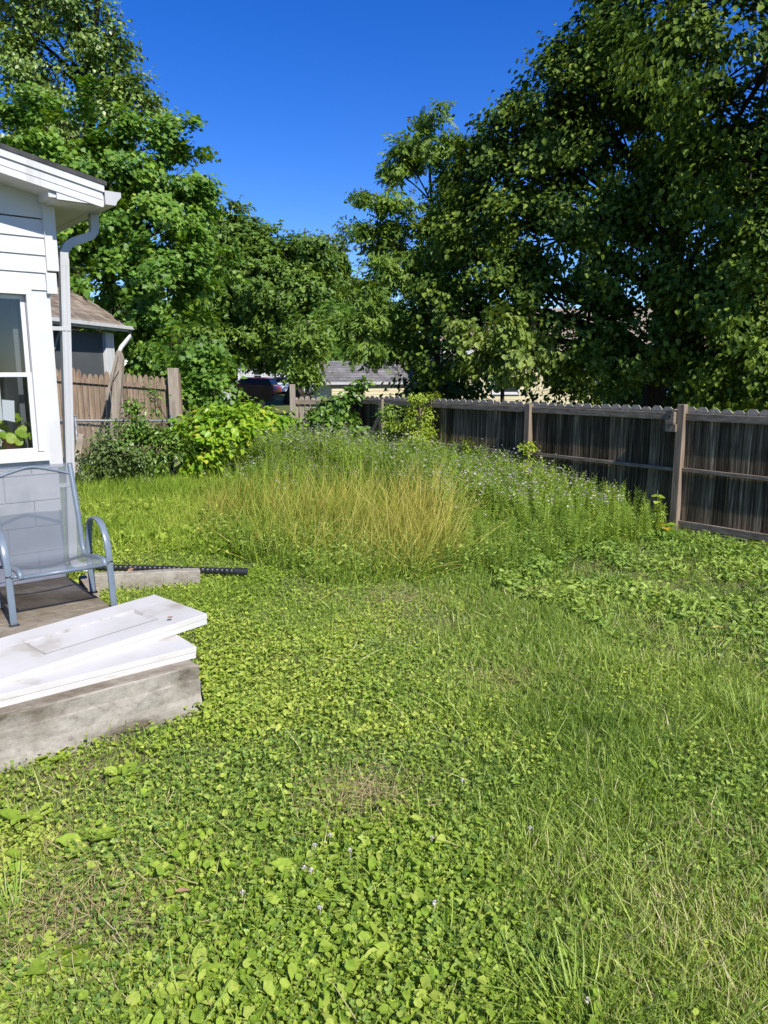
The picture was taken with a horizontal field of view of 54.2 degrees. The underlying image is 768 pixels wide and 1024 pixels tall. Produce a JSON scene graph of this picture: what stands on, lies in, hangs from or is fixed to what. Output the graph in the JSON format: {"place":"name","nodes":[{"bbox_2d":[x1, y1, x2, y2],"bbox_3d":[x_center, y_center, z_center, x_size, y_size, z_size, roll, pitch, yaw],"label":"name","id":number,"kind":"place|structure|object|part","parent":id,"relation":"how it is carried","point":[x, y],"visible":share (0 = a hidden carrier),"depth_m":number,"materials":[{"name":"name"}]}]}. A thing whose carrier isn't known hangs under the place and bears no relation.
{"place":"outdoors","nodes":[
{"label":"outdoors","id":0,"kind":"place"},
{"bbox_2d":[0,576,195,714],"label":"patio floor","id":1,"kind":"structure","parent":0,"point":[40,603],"depth_m":5.09,"materials":[{"name":"concrete"}]},
{"bbox_2d":[0,462,117,626],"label":"patio chair","id":2,"kind":"object","parent":1,"relation":"on","point":[41,530],"visible":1,"depth_m":5.23,"materials":[{"name":"grey metal"}]},
{"bbox_2d":[0,634,197,707],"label":"folded door","id":3,"kind":"structure","parent":1,"relation":"on","point":[176,648],"depth_m":3.97,"materials":[{"name":"white paint"}]},
{"bbox_2d":[0,652,195,707],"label":"door leaf","id":4,"kind":"structure","parent":3,"relation":"in","point":[114,675],"depth_m":3.91,"materials":[{"name":"white paint"}]},
{"bbox_2d":[0,634,196,700],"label":"door leaf","id":5,"kind":"structure","parent":3,"relation":"in","point":[173,646],"depth_m":3.99,"materials":[{"name":"white paint"}]},
{"bbox_2d":[0,594,206,685],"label":"folded door","id":6,"kind":"structure","parent":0,"point":[79,639],"depth_m":4.31,"materials":[{"name":"white paint"}]},
{"bbox_2d":[0,594,206,685],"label":"door leaf","id":7,"kind":"structure","parent":6,"relation":"in","point":[28,653],"depth_m":4.31,"materials":[{"name":"white paint"}]},
{"bbox_2d":[18,619,206,680],"bbox_3d":[-1.964,0.805,4.099,0.600,0.111,1.950,9,14,42],"label":"door leaf","id":8,"kind":"structure","parent":6,"relation":"in","point":[203,622],"depth_m":4.29,"materials":[{"name":"white paint"}]},
{"bbox_2d":[0,373,767,1023],"bbox_3d":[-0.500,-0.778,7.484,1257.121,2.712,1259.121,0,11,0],"label":"ground","id":9,"kind":"structure","parent":0,"point":[278,403],"depth_m":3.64,"materials":[{"name":"green plant"}]},
{"bbox_2d":[0,808,53,832],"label":"dock plant","id":10,"kind":"object","parent":9,"relation":"on","point":[9,813],"visible":0.82,"depth_m":3.15,"materials":[{"name":"green plant"}]},
{"bbox_2d":[34,746,70,763],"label":"dock plant","id":11,"kind":"object","parent":9,"relation":"on","point":[52,758],"visible":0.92,"depth_m":3.66,"materials":[{"name":"green plant"}]},
{"bbox_2d":[0,844,105,939],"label":"grass clump","id":12,"kind":"object","parent":9,"relation":"on","point":[5,895],"visible":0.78,"depth_m":2.69,"materials":[{"name":"green plant"}]},
{"bbox_2d":[26,942,87,983],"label":"dock plant","id":13,"kind":"object","parent":9,"relation":"on","point":[37,965],"visible":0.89,"depth_m":2.37,"materials":[{"name":"green plant"}]},
{"bbox_2d":[0,0,176,330],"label":"poplar tree","id":14,"kind":"object","parent":9,"relation":"on","point":[92,46],"visible":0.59,"depth_m":25.44,"materials":[{"name":"green plant"}]},
{"bbox_2d":[79,575,99,597],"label":"edging block","id":15,"kind":"structure","parent":9,"relation":"on","point":[83,581],"depth_m":6.08,"materials":[{"name":"beige concrete"}]},
{"bbox_2d":[56,825,123,857],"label":"dock plant","id":16,"kind":"object","parent":9,"relation":"on","point":[69,836],"visible":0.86,"depth_m":3.00,"materials":[{"name":"green plant"}]},
{"bbox_2d":[50,287,134,463],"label":"house","id":17,"kind":"structure","parent":9,"relation":"on","point":[93,353],"depth_m":15.58,"materials":[{"name":"beige paint"}]},
{"bbox_2d":[0,577,204,773],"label":"patio slab","id":18,"kind":"structure","parent":9,"relation":"on","point":[43,729],"depth_m":3.84,"materials":[{"name":"concrete"}]},
{"bbox_2d":[0,143,120,586],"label":"house","id":19,"kind":"structure","parent":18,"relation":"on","point":[43,202],"depth_m":5.58,"materials":[{"name":"white plastic"}]},
{"bbox_2d":[0,423,6,443],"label":"potted plant","id":20,"kind":"object","parent":19,"relation":"on","point":[3,434],"visible":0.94,"depth_m":5.66,"materials":[{"name":"green plant"}]},
{"bbox_2d":[2,400,14,421],"bbox_3d":[-2.835,-0.764,5.666,0.090,0.170,0.009,-8,13,-38],"label":"paper sheet","id":21,"kind":"object","parent":19,"relation":"hanging from","point":[8,409],"visible":1,"depth_m":5.66,"materials":[{"name":"white paper"}]},
{"bbox_2d":[0,413,31,449],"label":"potted plant","id":22,"kind":"object","parent":19,"relation":"on","point":[11,441],"visible":0.89,"depth_m":5.73,"materials":[{"name":"green plant"}]},
{"bbox_2d":[0,286,50,463],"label":"window","id":23,"kind":"structure","parent":19,"relation":"in","point":[23,454],"depth_m":5.59,"materials":[{"name":"white plastic"}]},
{"bbox_2d":[105,350,124,473],"bbox_3d":[-4.788,-1.691,13.460,0.328,2.389,0.235,0,11,0],"label":"leaning post","id":24,"kind":"object","parent":9,"relation":"on","point":[117,376],"visible":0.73,"depth_m":13.36,"materials":[{"name":"grey wood"}]},
{"bbox_2d":[74,415,157,486],"bbox_3d":[-4.392,-0.894,12.092,1.710,1.280,1.222,0,11,0],"label":"hedge shrub","id":25,"kind":"object","parent":9,"relation":"on","point":[106,457],"visible":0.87,"depth_m":11.96,"materials":[{"name":"green plant"}]},
{"bbox_2d":[60,414,175,480],"bbox_3d":[-5.797,-1.014,12.755,4.420,1.270,0.060,-1,11,-3],"label":"chain link fence","id":26,"kind":"object","parent":9,"relation":"on","point":[76,420],"visible":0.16,"depth_m":12.72,"materials":[{"name":"metal"}]},
{"bbox_2d":[56,368,183,468],"bbox_3d":[-5.118,-1.681,13.954,2.738,2.042,0.193,-1,11,-4],"label":"picket fence","id":27,"kind":"object","parent":9,"relation":"on","point":[172,387],"visible":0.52,"depth_m":13.95,"materials":[{"name":"brown wood"}]},
{"bbox_2d":[103,762,138,785],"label":"dock plant","id":28,"kind":"object","parent":9,"relation":"on","point":[125,768],"visible":0.89,"depth_m":3.51,"materials":[{"name":"green plant"}]},
{"bbox_2d":[0,66,251,382],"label":"maple tree","id":29,"kind":"object","parent":9,"relation":"on","point":[141,265],"visible":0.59,"depth_m":17.21,"materials":[{"name":"green plant"}]},
{"bbox_2d":[102,395,165,476],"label":"hedge shrub","id":30,"kind":"object","parent":9,"relation":"on","point":[139,431],"visible":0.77,"depth_m":12.25,"materials":[{"name":"green plant"}]},
{"bbox_2d":[85,568,199,593],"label":"edging beam","id":31,"kind":"structure","parent":9,"relation":"on","point":[160,577],"depth_m":6.55,"materials":[{"name":"concrete"}]},
{"bbox_2d":[133,849,163,879],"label":"dock plant","id":32,"kind":"object","parent":9,"relation":"on","point":[148,852],"visible":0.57,"depth_m":2.89,"materials":[{"name":"green plant"}]},
{"bbox_2d":[116,974,183,1023],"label":"dock plant","id":33,"kind":"object","parent":9,"relation":"on","point":[162,990],"visible":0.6,"depth_m":2.25,"materials":[{"name":"green plant"}]},
{"bbox_2d":[94,287,211,374],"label":"distant tree","id":34,"kind":"object","parent":9,"relation":"on","point":[172,344],"visible":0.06,"depth_m":58.63,"materials":[{"name":"green plant"}]},
{"bbox_2d":[79,467,238,555],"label":"back lawn leaves","id":35,"kind":"object","parent":9,"relation":"on","point":[141,532],"visible":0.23,"depth_m":9.36,"materials":[{"name":"green plant"}]},
{"bbox_2d":[124,378,203,478],"bbox_3d":[-3.874,-1.260,12.394,1.433,1.886,1.331,8,13,36],"label":"hedge shrub","id":36,"kind":"object","parent":9,"relation":"on","point":[171,447],"visible":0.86,"depth_m":12.40,"materials":[{"name":"green plant"}]},
{"bbox_2d":[133,313,248,415],"bbox_3d":[-3.867,-2.404,15.113,2.731,3.168,1.780,6,12,31],"label":"maple sapling","id":37,"kind":"object","parent":9,"relation":"on","point":[207,365],"visible":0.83,"depth_m":14.84,"materials":[{"name":"green plant"}]},
{"bbox_2d":[172,941,235,1000],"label":"dock plant","id":38,"kind":"object","parent":9,"relation":"on","point":[211,974],"visible":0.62,"depth_m":2.35,"materials":[{"name":"green plant"}]},
{"bbox_2d":[186,575,250,601],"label":"grass clump","id":39,"kind":"object","parent":9,"relation":"on","point":[228,586],"visible":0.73,"depth_m":6.44,"materials":[{"name":"green plant"}]},
{"bbox_2d":[206,910,248,951],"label":"dock plant","id":40,"kind":"object","parent":9,"relation":"on","point":[221,933],"visible":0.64,"depth_m":2.54,"materials":[{"name":"green plant"}]},
{"bbox_2d":[165,396,306,479],"bbox_3d":[-2.503,-1.246,13.212,2.599,1.562,1.585,-8,13,-38],"label":"yellow green bush","id":41,"kind":"object","parent":9,"relation":"on","point":[213,425],"visible":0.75,"depth_m":12.74,"materials":[{"name":"green plant"}]},
{"bbox_2d":[214,385,272,407],"bbox_3d":[-7.441,-5.747,37.739,3.242,1.202,1.800,-9,14,-39],"label":"cargo trailer","id":42,"kind":"object","parent":9,"relation":"on","point":[263,392],"visible":0.47,"depth_m":37.50,"materials":[{"name":"black paint"}]},
{"bbox_2d":[230,700,262,712],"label":"dock plant","id":43,"kind":"object","parent":9,"relation":"on","point":[254,705],"visible":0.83,"depth_m":4.21,"materials":[{"name":"green plant"}]},
{"bbox_2d":[236,377,281,396],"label":"parked car","id":44,"kind":"object","parent":9,"relation":"on","point":[263,381],"visible":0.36,"depth_m":53.40,"materials":[{"name":"red paint"}]},
{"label":"windows","id":45,"kind":"part","parent":44,"relation":"part of","materials":[{"name":"black glass"}]},
{"bbox_2d":[237,365,280,380],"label":"house","id":46,"kind":"structure","parent":9,"relation":"on","point":[239,375],"depth_m":76.68,"materials":[{"name":"white plastic"}]},
{"bbox_2d":[253,370,261,376],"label":"window","id":47,"kind":"structure","parent":46,"relation":"in","point":[257,374],"depth_m":76.64,"materials":[{"name":"white glass"}]},
{"bbox_2d":[164,194,356,405],"bbox_3d":[-6.788,-11.388,41.001,10.603,11.569,7.468,0,11,0],"label":"shade tree","id":48,"kind":"object","parent":9,"relation":"on","point":[313,269],"visible":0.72,"depth_m":39.53,"materials":[{"name":"green plant"}]},
{"bbox_2d":[252,807,304,834],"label":"dock plant","id":49,"kind":"object","parent":9,"relation":"on","point":[259,813],"visible":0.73,"depth_m":3.18,"materials":[{"name":"green plant"}]},
{"bbox_2d":[273,376,313,393],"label":"parked car","id":50,"kind":"object","parent":9,"relation":"on","point":[277,379],"visible":0.2,"depth_m":60.51,"materials":[{"name":"white paint"}]},
{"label":"windows","id":51,"kind":"part","parent":50,"relation":"part of","materials":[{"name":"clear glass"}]},
{"bbox_2d":[238,233,355,404],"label":"shade tree","id":52,"kind":"object","parent":9,"relation":"on","point":[266,369],"visible":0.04,"depth_m":45.28,"materials":[{"name":"green plant"}]},
{"bbox_2d":[270,847,327,882],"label":"dock plant","id":53,"kind":"object","parent":9,"relation":"on","point":[278,862],"visible":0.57,"depth_m":2.84,"materials":[{"name":"green plant"}]},
{"bbox_2d":[276,299,340,408],"bbox_3d":[-2.620,-5.154,26.354,2.256,4.470,2.567,0,11,0],"label":"ivy tree","id":54,"kind":"object","parent":9,"relation":"on","point":[305,342],"visible":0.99,"depth_m":25.97,"materials":[{"name":"green plant"}]},
{"bbox_2d":[312,782,351,800],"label":"dock plant","id":55,"kind":"object","parent":9,"relation":"on","point":[342,790],"visible":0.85,"depth_m":3.36,"materials":[{"name":"green plant"}]},
{"bbox_2d":[299,228,371,367],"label":"thin tree","id":56,"kind":"object","parent":9,"relation":"on","point":[344,249],"visible":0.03,"depth_m":49.37,"materials":[{"name":"green plant"}]},
{"bbox_2d":[295,298,376,360],"bbox_3d":[-1.766,-6.375,31.485,3.091,4.992,4.015,3,11,17],"label":"bright sapling","id":57,"kind":"object","parent":9,"relation":"on","point":[337,355],"visible":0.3,"depth_m":30.72,"materials":[{"name":"green plant"}]},
{"bbox_2d":[302,375,374,443],"bbox_3d":[-0.840,-1.516,13.652,1.366,1.929,1.372,0,11,0],"label":"vine mound","id":58,"kind":"object","parent":9,"relation":"on","point":[334,408],"visible":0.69,"depth_m":13.58,"materials":[{"name":"green plant"}]},
{"bbox_2d":[173,447,525,607],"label":"golden grass","id":59,"kind":"structure","parent":9,"relation":"on","point":[404,526],"depth_m":7.71,"materials":[{"name":"yellow plant"}]},
{"bbox_2d":[338,586,363,592],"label":"dock plant","id":60,"kind":"object","parent":9,"relation":"on","point":[356,588],"visible":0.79,"depth_m":6.47,"materials":[{"name":"green plant"}]},
{"bbox_2d":[336,918,383,963],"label":"dock plant","id":61,"kind":"object","parent":9,"relation":"on","point":[350,942],"visible":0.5,"depth_m":2.48,"materials":[{"name":"green plant"}]},
{"bbox_2d":[67,462,658,615],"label":"rough grass","id":62,"kind":"structure","parent":9,"relation":"on","point":[171,492],"depth_m":8.62,"materials":[{"name":"green plant"}]},
{"bbox_2d":[74,433,84,472],"bbox_3d":[-5.007,-0.962,12.281,0.243,0.644,0.088,-9,14,-41],"label":"leaning board","id":63,"kind":"object","parent":62,"relation":"on","point":[80,440],"visible":0.71,"depth_m":12.26,"materials":[{"name":"grey wood"}]},
{"bbox_2d":[94,564,247,575],"bbox_3d":[-2.131,0.527,6.888,1.746,0.135,0.094,0,11,-3],"label":"drain pipe","id":64,"kind":"object","parent":62,"relation":"on","point":[230,571],"visible":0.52,"depth_m":6.89,"materials":[{"name":"black plastic"}]},
{"bbox_2d":[313,361,418,407],"bbox_3d":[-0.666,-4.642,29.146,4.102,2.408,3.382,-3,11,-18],"label":"house","id":65,"kind":"structure","parent":9,"relation":"on","point":[341,377],"depth_m":27.80,"materials":[{"name":"beige"}]},
{"bbox_2d":[0,533,767,1023],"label":"creeping cover","id":66,"kind":"object","parent":9,"relation":"on","point":[340,957],"visible":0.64,"depth_m":3.19,"materials":[{"name":"green plant"}]},
{"bbox_2d":[175,887,189,891],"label":"fallen leaf","id":67,"kind":"object","parent":66,"relation":"on","point":[181,889],"visible":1,"depth_m":2.67,"materials":[{"name":"plant"}]},
{"bbox_2d":[0,570,767,1023],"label":"trefoil cover","id":68,"kind":"object","parent":9,"relation":"on","point":[158,960],"visible":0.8,"depth_m":2.88,"materials":[{"name":"green plant"}]},
{"bbox_2d":[0,582,767,1023],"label":"violet cover","id":69,"kind":"object","parent":9,"relation":"on","point":[290,968],"visible":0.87,"depth_m":2.52,"materials":[{"name":"green plant"}]},
{"bbox_2d":[0,576,767,1023],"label":"loose blades","id":70,"kind":"object","parent":9,"relation":"on","point":[676,736],"visible":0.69,"depth_m":3.33,"materials":[{"name":"green plant"}]},
{"bbox_2d":[0,554,767,1023],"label":"dry clippings","id":71,"kind":"object","parent":9,"relation":"on","point":[340,792],"visible":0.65,"depth_m":2.83,"materials":[{"name":"plant"}]},
{"bbox_2d":[372,402,415,441],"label":"thistle plant","id":72,"kind":"object","parent":9,"relation":"on","point":[389,413],"visible":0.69,"depth_m":12.81,"materials":[{"name":"green plant"}]},
{"bbox_2d":[323,98,494,397],"bbox_3d":[0.659,-4.484,15.277,3.869,7.215,2.022,-3,11,-17],"label":"feathery tree","id":73,"kind":"object","parent":9,"relation":"on","point":[375,317],"visible":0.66,"depth_m":14.87,"materials":[{"name":"green plant"}]},
{"bbox_2d":[381,391,444,456],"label":"climbing vine","id":74,"kind":"object","parent":9,"relation":"on","point":[423,425],"visible":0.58,"depth_m":12.32,"materials":[{"name":"green plant"}]},
{"bbox_2d":[401,834,438,853],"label":"dock plant","id":75,"kind":"object","parent":9,"relation":"on","point":[411,842],"visible":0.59,"depth_m":2.98,"materials":[{"name":"green plant"}]},
{"bbox_2d":[194,491,667,584],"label":"thicket undergrowth","id":76,"kind":"object","parent":9,"relation":"on","point":[359,555],"visible":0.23,"depth_m":7.53,"materials":[{"name":"green plant"}]},
{"bbox_2d":[201,419,666,582],"bbox_3d":[-1.147,-0.806,11.499,5.163,1.299,10.431,-7,13,-34],"label":"weed thicket","id":77,"kind":"object","parent":9,"relation":"on","point":[507,505],"visible":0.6,"depth_m":9.15,"materials":[{"name":"green plant"}]},
{"bbox_2d":[201,419,623,514],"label":"weed flowers","id":78,"kind":"object","parent":77,"relation":"attached to","point":[394,447],"visible":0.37,"depth_m":10.33,"materials":[{"name":"green plant"}]},
{"bbox_2d":[375,350,538,402],"bbox_3d":[1.817,-2.855,18.835,4.202,2.675,2.533,0,11,0],"label":"background bush","id":79,"kind":"object","parent":9,"relation":"on","point":[456,389],"visible":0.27,"depth_m":18.35,"materials":[{"name":"green plant"}]},
{"bbox_2d":[459,436,544,479],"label":"climbing vine","id":80,"kind":"object","parent":9,"relation":"on","point":[530,448],"visible":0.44,"depth_m":10.72,"materials":[{"name":"green plant"}]},
{"bbox_2d":[441,290,583,401],"bbox_3d":[2.167,-2.085,12.870,2.396,3.345,1.661,0,11,0],"label":"young tree","id":81,"kind":"object","parent":9,"relation":"on","point":[517,341],"visible":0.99,"depth_m":12.73,"materials":[{"name":"green plant"}]},
{"bbox_2d":[289,384,767,541],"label":"privacy fence","id":82,"kind":"object","parent":9,"relation":"on","point":[610,444],"visible":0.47,"depth_m":9.56,"materials":[{"name":"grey wood"}]},
{"bbox_2d":[664,409,677,431],"bbox_3d":[3.485,-1.113,9.088,0.130,0.274,0.145,-8,13,-38],"label":"birdhouse","id":83,"kind":"object","parent":82,"relation":"attached to","point":[670,421],"visible":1,"depth_m":9.06,"materials":[{"name":"grey wood"}]},
{"bbox_2d":[420,308,707,405],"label":"house","id":84,"kind":"structure","parent":9,"relation":"on","point":[511,394],"depth_m":26.56,"materials":[{"name":"beige"}]},
{"bbox_2d":[492,369,519,394],"bbox_3d":[4.299,-4.781,26.359,1.000,1.290,0.070,-1,11,-4],"label":"window","id":85,"kind":"structure","parent":84,"relation":"in","point":[510,391],"depth_m":26.45,"materials":[{"name":"white glass"}]},
{"bbox_2d":[381,0,767,458],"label":"dark tree","id":86,"kind":"object","parent":9,"relation":"on","point":[688,171],"visible":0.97,"depth_m":12.52,"materials":[{"name":"green plant"}]},
{"bbox_2d":[447,913,713,1023],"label":"grass clump","id":87,"kind":"object","parent":9,"relation":"on","point":[582,987],"visible":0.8,"depth_m":2.22,"materials":[{"name":"green plant"}]},
{"bbox_2d":[515,350,645,406],"bbox_3d":[5.604,-2.974,19.896,3.540,3.500,3.697,-10,15,-44],"label":"background bush","id":88,"kind":"object","parent":9,"relation":"on","point":[576,390],"visible":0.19,"depth_m":19.51,"materials":[{"name":"green plant"}]},
{"bbox_2d":[555,636,683,681],"bbox_3d":[1.415,0.916,4.764,0.767,0.214,0.853,0,11,0],"label":"grass clump","id":89,"kind":"object","parent":9,"relation":"on","point":[620,656],"visible":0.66,"depth_m":4.82,"materials":[{"name":"green plant"}]},
{"bbox_2d":[490,528,767,670],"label":"leafy weed cover","id":90,"kind":"object","parent":9,"relation":"on","point":[609,547],"visible":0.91,"depth_m":6.63,"materials":[{"name":"green plant"}]},
{"bbox_2d":[585,336,719,408],"bbox_3d":[6.834,-2.753,17.847,3.928,2.847,3.071,0,11,0],"label":"background bush","id":91,"kind":"object","parent":9,"relation":"on","point":[636,398],"visible":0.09,"depth_m":17.40,"materials":[{"name":"green plant"}]},
{"bbox_2d":[650,491,666,522],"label":"tall milkweed","id":92,"kind":"object","parent":9,"relation":"on","point":[657,501],"visible":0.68,"depth_m":9.19,"materials":[{"name":"green plant"}]},
{"bbox_2d":[654,522,675,535],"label":"leafy weed","id":93,"kind":"object","parent":9,"relation":"on","point":[667,527],"visible":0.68,"depth_m":8.83,"materials":[{"name":"green plant"}]},
{"bbox_2d":[668,614,694,626],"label":"dock plant","id":94,"kind":"object","parent":9,"relation":"on","point":[673,617],"visible":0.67,"depth_m":5.68,"materials":[{"name":"green plant"}]},
{"bbox_2d":[694,536,707,543],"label":"leafy weed","id":95,"kind":"object","parent":9,"relation":"on","point":[699,539],"visible":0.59,"depth_m":8.45,"materials":[{"name":"green plant"}]},
{"bbox_2d":[662,349,767,463],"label":"background bush","id":96,"kind":"object","parent":9,"relation":"on","point":[671,403],"visible":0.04,"depth_m":14.64,"materials":[{"name":"green plant"}]},
{"bbox_2d":[663,676,767,739],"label":"grass clump","id":97,"kind":"object","parent":9,"relation":"on","point":[759,711],"visible":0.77,"depth_m":4.10,"materials":[{"name":"green plant"}]},
{"bbox_2d":[720,538,735,548],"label":"leafy weed","id":98,"kind":"object","parent":9,"relation":"on","point":[730,543],"visible":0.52,"depth_m":8.11,"materials":[{"name":"green plant"}]},
{"bbox_2d":[742,544,758,551],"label":"leafy weed","id":99,"kind":"object","parent":9,"relation":"on","point":[748,546],"visible":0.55,"depth_m":8.08,"materials":[{"name":"green plant"}]},
{"bbox_2d":[0,0,767,365],"label":"sky","id":100,"kind":"structure","parent":0,"point":[297,99],"materials":[{"name":"blue"}]},
{"bbox_2d":[185,423,587,566],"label":"tall green grass","id":101,"kind":"structure","parent":0,"point":[237,482],"depth_m":9.37,"materials":[{"name":"green plant"}]}
]}

